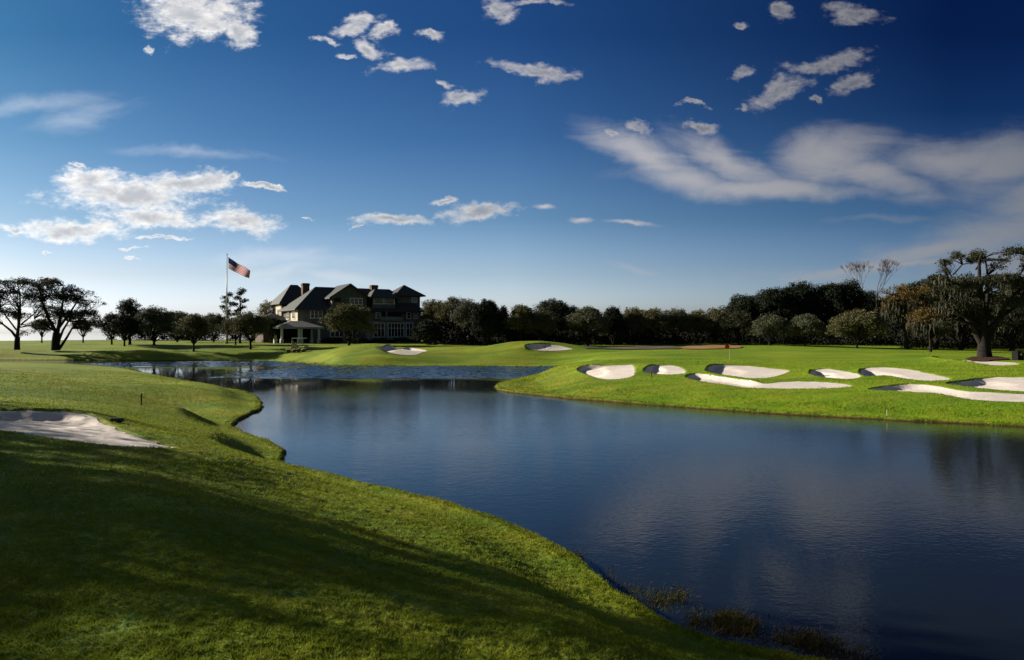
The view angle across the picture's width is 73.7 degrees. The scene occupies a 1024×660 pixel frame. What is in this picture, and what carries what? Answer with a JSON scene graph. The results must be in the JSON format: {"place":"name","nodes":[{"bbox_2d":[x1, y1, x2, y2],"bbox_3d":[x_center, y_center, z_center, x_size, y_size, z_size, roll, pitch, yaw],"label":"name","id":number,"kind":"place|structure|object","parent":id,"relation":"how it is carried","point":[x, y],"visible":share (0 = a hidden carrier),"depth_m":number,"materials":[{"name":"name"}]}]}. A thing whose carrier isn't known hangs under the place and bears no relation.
{"place":"outdoors","nodes":[
{"label":"outdoors","id":0,"kind":"place"},
{"bbox_2d":[109,418,123,421],"bbox_3d":[-10.860,2.472,18.750,0.320,0.115,0.200,0,0,-6],"label":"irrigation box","id":1,"kind":"object","parent":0,"point":[117,419],"visible":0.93,"depth_m":18.66,"materials":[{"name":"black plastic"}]},
{"bbox_2d":[79,360,554,379],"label":"water","id":2,"kind":"structure","parent":0,"point":[249,369],"depth_m":77.16,"materials":[{"name":"liquid"}]},
{"bbox_2d":[0,332,782,340],"bbox_3d":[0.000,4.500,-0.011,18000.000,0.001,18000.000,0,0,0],"label":"sea","id":3,"kind":"structure","parent":0,"point":[6,336],"depth_m":635.84,"materials":[{"name":"blue liquid"}]},
{"bbox_2d":[0,360,1023,659],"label":"water","id":4,"kind":"structure","parent":0,"point":[900,540],"depth_m":19.22,"materials":[{"name":"blue liquid"}]},
{"bbox_2d":[566,533,885,659],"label":"water weeds","id":5,"kind":"object","parent":4,"relation":"on","point":[732,622],"visible":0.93,"depth_m":10.31,"materials":[{"name":"plant"}]},
{"bbox_2d":[0,339,1023,659],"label":"ground","id":6,"kind":"structure","parent":0,"point":[518,353],"depth_m":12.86,"materials":[{"name":"green plant"}]},
{"bbox_2d":[0,276,45,349],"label":"oak tree","id":7,"kind":"object","parent":6,"relation":"on","point":[17,315],"visible":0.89,"depth_m":112.42,"materials":[{"name":"green plant"}]},
{"bbox_2d":[30,318,50,342],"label":"oak tree","id":8,"kind":"object","parent":6,"relation":"on","point":[41,332],"visible":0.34,"depth_m":149.84,"materials":[{"name":"green plant"}]},
{"bbox_2d":[25,276,106,349],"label":"oak tree","id":9,"kind":"object","parent":6,"relation":"on","point":[67,315],"visible":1,"depth_m":113.26,"materials":[{"name":"green plant"}]},
{"bbox_2d":[70,317,93,342],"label":"oak tree","id":10,"kind":"object","parent":6,"relation":"on","point":[85,330],"visible":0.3,"depth_m":149.82,"materials":[{"name":"green plant"}]},
{"bbox_2d":[0,410,175,447],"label":"sand bunker","id":11,"kind":"object","parent":6,"relation":"on","point":[71,426],"visible":0.94,"depth_m":17.43},
{"bbox_2d":[96,311,117,344],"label":"oak tree","id":12,"kind":"object","parent":6,"relation":"on","point":[108,317],"visible":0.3,"depth_m":124.14,"materials":[{"name":"green plant"}]},
{"bbox_2d":[103,314,146,345],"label":"oak tree","id":13,"kind":"object","parent":6,"relation":"on","point":[121,325],"visible":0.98,"depth_m":119.15,"materials":[{"name":"green plant"}]},
{"bbox_2d":[115,297,143,344],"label":"oak tree","id":14,"kind":"object","parent":6,"relation":"on","point":[128,307],"visible":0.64,"depth_m":123.25,"materials":[{"name":"green plant"}]},
{"bbox_2d":[129,304,182,344],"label":"oak tree","id":15,"kind":"object","parent":6,"relation":"on","point":[155,317],"visible":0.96,"depth_m":120.85,"materials":[{"name":"green plant"}]},
{"bbox_2d":[157,310,200,341],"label":"oak tree","id":16,"kind":"object","parent":6,"relation":"on","point":[181,314],"visible":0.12,"depth_m":149.57,"materials":[{"name":"green plant"}]},
{"bbox_2d":[172,313,213,351],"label":"oak tree","id":17,"kind":"object","parent":6,"relation":"on","point":[196,325],"visible":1,"depth_m":110.21,"materials":[{"name":"green plant"}]},
{"bbox_2d":[204,313,231,341],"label":"oak tree","id":18,"kind":"object","parent":6,"relation":"on","point":[210,317],"visible":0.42,"depth_m":163.89,"materials":[{"name":"green plant"}]},
{"bbox_2d":[214,291,234,341],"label":"pine tree","id":19,"kind":"object","parent":6,"relation":"on","point":[222,306],"visible":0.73,"depth_m":135.84,"materials":[{"name":"green plant"}]},
{"bbox_2d":[224,254,227,343],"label":"flagpole","id":20,"kind":"object","parent":6,"relation":"on","point":[226,342],"visible":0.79,"depth_m":131.93,"materials":[{"name":"metal"}]},
{"bbox_2d":[228,257,249,277],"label":"flag","id":21,"kind":"object","parent":20,"relation":"attached to","point":[233,265],"visible":1,"depth_m":132.08,"materials":[{"name":"multicoloured fabric"}]},
{"bbox_2d":[212,316,250,344],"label":"oak tree","id":22,"kind":"object","parent":6,"relation":"on","point":[224,326],"visible":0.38,"depth_m":121.44,"materials":[{"name":"green plant"}]},
{"bbox_2d":[229,287,248,342],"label":"pine tree","id":23,"kind":"object","parent":6,"relation":"on","point":[241,301],"visible":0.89,"depth_m":133.82,"materials":[{"name":"green plant"}]},
{"bbox_2d":[228,310,274,348],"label":"oak tree","id":24,"kind":"object","parent":6,"relation":"on","point":[255,324],"visible":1,"depth_m":112.37,"materials":[{"name":"green plant"}]},
{"bbox_2d":[255,299,274,315],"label":"oak tree","id":25,"kind":"object","parent":6,"relation":"on","point":[262,309],"visible":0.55,"depth_m":158.70,"materials":[{"name":"green plant"}]},
{"bbox_2d":[258,315,285,342],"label":"oak tree","id":26,"kind":"object","parent":6,"relation":"on","point":[276,331],"visible":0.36,"depth_m":135.58,"materials":[{"name":"green plant"}]},
{"bbox_2d":[291,338,308,349],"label":"golf cart","id":27,"kind":"object","parent":6,"relation":"on","point":[296,346],"visible":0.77,"depth_m":107.48,"materials":[{"name":"beige plastic"}]},
{"bbox_2d":[332,337,342,343],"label":"shrub","id":28,"kind":"object","parent":6,"relation":"on","point":[339,340],"visible":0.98,"depth_m":136.12,"materials":[{"name":"green plant"}]},
{"bbox_2d":[255,283,425,342],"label":"clubhouse","id":29,"kind":"structure","parent":6,"relation":"on","point":[299,312],"depth_m":148.89},
{"bbox_2d":[310,310,322,318],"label":"window","id":30,"kind":"structure","parent":29,"relation":"in","point":[314,314],"depth_m":142.90,"materials":[{"name":"grey glass"}]},
{"bbox_2d":[330,328,352,336],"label":"window","id":31,"kind":"structure","parent":29,"relation":"in","point":[332,334],"depth_m":145.50,"materials":[{"name":"black glass"}]},
{"bbox_2d":[350,298,362,304],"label":"window","id":32,"kind":"structure","parent":29,"relation":"in","point":[355,301],"depth_m":146.36,"materials":[{"name":"grey glass"}]},
{"bbox_2d":[375,312,380,318],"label":"window","id":33,"kind":"structure","parent":29,"relation":"in","point":[377,313],"depth_m":150.12,"materials":[{"name":"grey glass"}]},
{"bbox_2d":[373,298,383,303],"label":"window","id":34,"kind":"structure","parent":29,"relation":"in","point":[375,300],"depth_m":149.94,"materials":[{"name":"grey glass"}]},
{"bbox_2d":[373,323,384,336],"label":"window","id":35,"kind":"structure","parent":29,"relation":"in","point":[380,332],"depth_m":149.86,"materials":[{"name":"black glass"}]},
{"bbox_2d":[384,299,394,303],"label":"window","id":36,"kind":"structure","parent":29,"relation":"in","point":[387,301],"depth_m":151.30,"materials":[{"name":"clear glass"}]},
{"bbox_2d":[388,323,403,336],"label":"window","id":37,"kind":"structure","parent":29,"relation":"in","point":[394,329],"depth_m":151.78,"materials":[{"name":"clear glass"}]},
{"bbox_2d":[406,312,411,318],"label":"window","id":38,"kind":"structure","parent":29,"relation":"in","point":[408,316],"depth_m":154.02,"materials":[{"name":"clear glass"}]},
{"bbox_2d":[406,323,412,336],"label":"window","id":39,"kind":"structure","parent":29,"relation":"in","point":[409,326],"depth_m":153.42,"materials":[{"name":"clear glass"}]},
{"bbox_2d":[411,297,417,302],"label":"window","id":40,"kind":"structure","parent":29,"relation":"in","point":[414,300],"depth_m":156.37,"materials":[{"name":"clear glass"}]},
{"bbox_2d":[319,302,381,345],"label":"oak tree","id":41,"kind":"object","parent":6,"relation":"on","point":[343,317],"visible":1,"depth_m":115.34,"materials":[{"name":"green plant"}]},
{"bbox_2d":[352,337,362,342],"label":"shrub","id":42,"kind":"object","parent":6,"relation":"on","point":[356,339],"visible":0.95,"depth_m":136.57,"materials":[{"name":"green plant"}]},
{"bbox_2d":[377,345,425,354],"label":"sand bunker","id":43,"kind":"object","parent":6,"relation":"on","point":[404,351],"visible":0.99,"depth_m":96.02},
{"bbox_2d":[411,318,444,344],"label":"oak tree","id":44,"kind":"object","parent":6,"relation":"on","point":[427,328],"visible":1,"depth_m":127.09,"materials":[{"name":"green plant"}]},
{"bbox_2d":[417,299,447,326],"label":"oak tree","id":45,"kind":"object","parent":6,"relation":"on","point":[428,313],"visible":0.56,"depth_m":146.66,"materials":[{"name":"green plant"}]},
{"bbox_2d":[431,296,466,343],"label":"oak tree","id":46,"kind":"object","parent":6,"relation":"on","point":[450,305],"visible":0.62,"depth_m":141.04,"materials":[{"name":"green plant"}]},
{"bbox_2d":[449,299,475,343],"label":"oak tree","id":47,"kind":"object","parent":6,"relation":"on","point":[460,316],"visible":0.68,"depth_m":134.77,"materials":[{"name":"green plant"}]},
{"bbox_2d":[467,298,507,345],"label":"oak tree","id":48,"kind":"object","parent":6,"relation":"on","point":[487,317],"visible":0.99,"depth_m":124.85,"materials":[{"name":"green plant"}]},
{"bbox_2d":[496,305,509,342],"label":"oak tree","id":49,"kind":"object","parent":6,"relation":"on","point":[504,310],"visible":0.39,"depth_m":129.64,"materials":[{"name":"green plant"}]},
{"bbox_2d":[504,303,536,340],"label":"oak tree","id":50,"kind":"object","parent":6,"relation":"on","point":[517,314],"visible":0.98,"depth_m":124.75,"materials":[{"name":"green plant"}]},
{"bbox_2d":[525,311,557,340],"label":"oak tree","id":51,"kind":"object","parent":6,"relation":"on","point":[542,324],"visible":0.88,"depth_m":124.99,"materials":[{"name":"green plant"}]},
{"bbox_2d":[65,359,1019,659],"bbox_3d":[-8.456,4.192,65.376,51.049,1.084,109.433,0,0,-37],"label":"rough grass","id":52,"kind":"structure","parent":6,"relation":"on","point":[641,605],"depth_m":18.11,"materials":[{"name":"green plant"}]},
{"bbox_2d":[526,344,571,350],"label":"sand bunker","id":53,"kind":"object","parent":6,"relation":"on","point":[544,347],"visible":0.98,"depth_m":99.09},
{"bbox_2d":[532,298,577,341],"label":"oak tree","id":54,"kind":"object","parent":6,"relation":"on","point":[560,311],"visible":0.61,"depth_m":136.02,"materials":[{"name":"green plant"}]},
{"bbox_2d":[102,293,1023,348],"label":"undergrowth","id":55,"kind":"object","parent":6,"relation":"on","point":[456,336],"visible":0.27,"depth_m":131.86,"materials":[{"name":"green plant"}]},
{"bbox_2d":[563,305,612,345],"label":"oak tree","id":56,"kind":"object","parent":6,"relation":"on","point":[580,321],"visible":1,"depth_m":123.35,"materials":[{"name":"green plant"}]},
{"bbox_2d":[578,365,634,378],"bbox_3d":[8.356,3.527,56.562,5.234,0.730,11.985,0,0,0],"label":"sand bunker","id":57,"kind":"object","parent":6,"relation":"on","point":[612,371],"visible":0.9,"depth_m":58.45},
{"bbox_2d":[599,305,630,344],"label":"oak tree","id":58,"kind":"object","parent":6,"relation":"on","point":[618,328],"visible":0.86,"depth_m":127.29,"materials":[{"name":"green plant"}]},
{"bbox_2d":[622,306,650,343],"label":"oak tree","id":59,"kind":"object","parent":6,"relation":"on","point":[633,316],"visible":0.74,"depth_m":128.93,"materials":[{"name":"green plant"}]},
{"bbox_2d":[630,307,672,344],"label":"oak tree","id":60,"kind":"object","parent":6,"relation":"on","point":[655,318],"visible":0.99,"depth_m":126.97,"materials":[{"name":"green plant"}]},
{"bbox_2d":[644,365,684,373],"bbox_3d":[12.911,3.393,57.645,3.328,0.543,9.238,0,0,13],"label":"sand bunker","id":61,"kind":"object","parent":6,"relation":"on","point":[666,369],"visible":0.86,"depth_m":57.88},
{"bbox_2d":[657,308,695,344],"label":"oak tree","id":62,"kind":"object","parent":6,"relation":"on","point":[680,319],"visible":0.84,"depth_m":128.86,"materials":[{"name":"green plant"}]},
{"bbox_2d":[677,309,708,342],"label":"oak tree","id":63,"kind":"object","parent":6,"relation":"on","point":[696,318],"visible":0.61,"depth_m":130.97,"materials":[{"name":"green plant"}]},
{"bbox_2d":[682,345,741,348],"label":"bare earth","id":64,"kind":"structure","parent":6,"relation":"on","point":[707,346],"depth_m":110.87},
{"bbox_2d":[698,306,729,343],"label":"oak tree","id":65,"kind":"object","parent":6,"relation":"on","point":[714,317],"visible":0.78,"depth_m":128.94,"materials":[{"name":"green plant"}]},
{"bbox_2d":[725,344,729,359],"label":"golf flagstick","id":66,"kind":"object","parent":6,"relation":"on","point":[727,346],"visible":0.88,"depth_m":72.16,"materials":[{"name":"red fabric"}]},
{"bbox_2d":[718,310,760,344],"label":"oak tree","id":67,"kind":"object","parent":6,"relation":"on","point":[735,322],"visible":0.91,"depth_m":125.19,"materials":[{"name":"green plant"}]},
{"bbox_2d":[720,293,766,327],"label":"oak tree","id":68,"kind":"object","parent":6,"relation":"on","point":[739,303],"visible":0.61,"depth_m":147.19,"materials":[{"name":"green plant"}]},
{"bbox_2d":[706,365,788,377],"bbox_3d":[19.616,3.415,56.886,6.507,0.520,13.826,0,0,21],"label":"sand bunker","id":69,"kind":"object","parent":6,"relation":"on","point":[749,371],"visible":0.82,"depth_m":57.58},
{"bbox_2d":[687,373,850,388],"bbox_3d":[16.846,3.594,46.560,11.166,0.625,5.593,0,0,35],"label":"sand bunker","id":70,"kind":"object","parent":6,"relation":"on","point":[740,382],"visible":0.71,"depth_m":46.85},
{"bbox_2d":[749,313,788,345],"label":"oak tree","id":71,"kind":"object","parent":6,"relation":"on","point":[770,326],"visible":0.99,"depth_m":119.35,"materials":[{"name":"green plant"}]},
{"bbox_2d":[746,285,804,325],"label":"oak tree","id":72,"kind":"object","parent":6,"relation":"on","point":[768,300],"visible":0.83,"depth_m":143.44,"materials":[{"name":"green plant"}]},
{"bbox_2d":[776,280,825,320],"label":"oak tree","id":73,"kind":"object","parent":6,"relation":"on","point":[798,292],"visible":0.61,"depth_m":143.56,"materials":[{"name":"green plant"}]},
{"bbox_2d":[784,313,828,345],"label":"oak tree","id":74,"kind":"object","parent":6,"relation":"on","point":[806,324],"visible":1,"depth_m":117.02,"materials":[{"name":"green plant"}]},
{"bbox_2d":[802,281,851,333],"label":"oak tree","id":75,"kind":"object","parent":6,"relation":"on","point":[828,294],"visible":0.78,"depth_m":142.00,"materials":[{"name":"green plant"}]},
{"bbox_2d":[810,369,859,378],"bbox_3d":[24.754,3.458,53.445,3.296,0.452,11.202,0,0,17],"label":"sand bunker","id":76,"kind":"object","parent":6,"relation":"on","point":[831,373],"visible":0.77,"depth_m":52.54},
{"bbox_2d":[824,277,869,319],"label":"oak tree","id":77,"kind":"object","parent":6,"relation":"on","point":[851,290],"visible":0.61,"depth_m":141.96,"materials":[{"name":"green plant"}]},
{"bbox_2d":[840,261,873,286],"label":"bare tree","id":78,"kind":"object","parent":6,"relation":"on","point":[862,266],"visible":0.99,"depth_m":148.94,"materials":[{"name":"grey plant"}]},
{"bbox_2d":[825,307,891,347],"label":"oak tree","id":79,"kind":"object","parent":6,"relation":"on","point":[851,323],"visible":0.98,"depth_m":110.51,"materials":[{"name":"green plant"}]},
{"bbox_2d":[858,289,881,326],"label":"oak tree","id":80,"kind":"object","parent":6,"relation":"on","point":[872,300],"visible":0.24,"depth_m":147.39,"materials":[{"name":"green plant"}]},
{"bbox_2d":[876,259,900,340],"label":"bare tree","id":81,"kind":"object","parent":6,"relation":"on","point":[887,267],"visible":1,"depth_m":136.67,"materials":[{"name":"brown plant"}]},
{"bbox_2d":[881,279,926,333],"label":"oak tree","id":82,"kind":"object","parent":6,"relation":"on","point":[893,322],"visible":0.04,"depth_m":124.90,"materials":[{"name":"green plant"}]},
{"bbox_2d":[873,283,936,349],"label":"oak tree","id":83,"kind":"object","parent":6,"relation":"on","point":[900,305],"visible":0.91,"depth_m":106.94,"materials":[{"name":"green plant"}]},
{"bbox_2d":[860,367,949,380],"bbox_3d":[29.553,3.436,52.684,5.430,0.453,13.502,0,0,21],"label":"sand bunker","id":84,"kind":"object","parent":6,"relation":"on","point":[908,374],"visible":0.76,"depth_m":52.94},
{"bbox_2d":[905,305,957,351],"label":"oak tree","id":85,"kind":"object","parent":6,"relation":"on","point":[923,320],"visible":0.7,"depth_m":97.34,"materials":[{"name":"green plant"}]},
{"bbox_2d":[909,274,962,348],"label":"oak tree","id":86,"kind":"object","parent":6,"relation":"on","point":[935,337],"visible":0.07,"depth_m":111.70,"materials":[{"name":"brown plant"}]},
{"bbox_2d":[871,384,1023,401],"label":"sand bunker","id":87,"kind":"object","parent":6,"relation":"on","point":[989,396],"visible":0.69,"depth_m":39.49},
{"bbox_2d":[927,271,990,349],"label":"oak tree","id":88,"kind":"object","parent":6,"relation":"on","point":[960,336],"visible":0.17,"depth_m":107.10,"materials":[{"name":"green plant"}]},
{"bbox_2d":[949,377,1023,390],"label":"sand bunker","id":89,"kind":"object","parent":6,"relation":"on","point":[1008,383],"visible":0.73,"depth_m":44.47},
{"bbox_2d":[966,356,1007,360],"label":"mulch bed","id":90,"kind":"object","parent":6,"relation":"on","point":[974,358],"visible":0.9,"depth_m":72.95,"materials":[{"name":"brown soil"}]},
{"bbox_2d":[927,243,1023,356],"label":"oak tree","id":91,"kind":"object","parent":90,"relation":"on","point":[983,332],"visible":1,"depth_m":75.34,"materials":[{"name":"green plant"}]},
{"bbox_2d":[967,360,1016,364],"bbox_3d":[44.512,2.994,65.464,6.670,0.610,9.462,0,0,0],"label":"sand bunker","id":92,"kind":"object","parent":6,"relation":"on","point":[995,363],"visible":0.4,"depth_m":64.24},
{"bbox_2d":[974,272,1023,350],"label":"oak tree","id":93,"kind":"object","parent":6,"relation":"on","point":[1011,338],"visible":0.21,"depth_m":103.65,"materials":[{"name":"green plant"}]},
{"bbox_2d":[1011,351,1023,359],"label":"litter bin","id":94,"kind":"object","parent":6,"relation":"on","point":[1017,355],"visible":0.82,"depth_m":69.55,"materials":[{"name":"metal"}]},
{"bbox_2d":[1017,291,1023,325],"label":"oak tree","id":95,"kind":"object","parent":6,"relation":"on","point":[1021,322],"visible":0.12,"depth_m":100.76,"materials":[{"name":"green plant"}]},
{"bbox_2d":[0,0,1023,331],"label":"sky","id":96,"kind":"structure","parent":0,"point":[690,155],"materials":[{"name":"blue"}]},
{"bbox_2d":[584,346,681,348],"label":"dirt path","id":97,"kind":"structure","parent":0,"point":[644,347],"depth_m":109.44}
]}

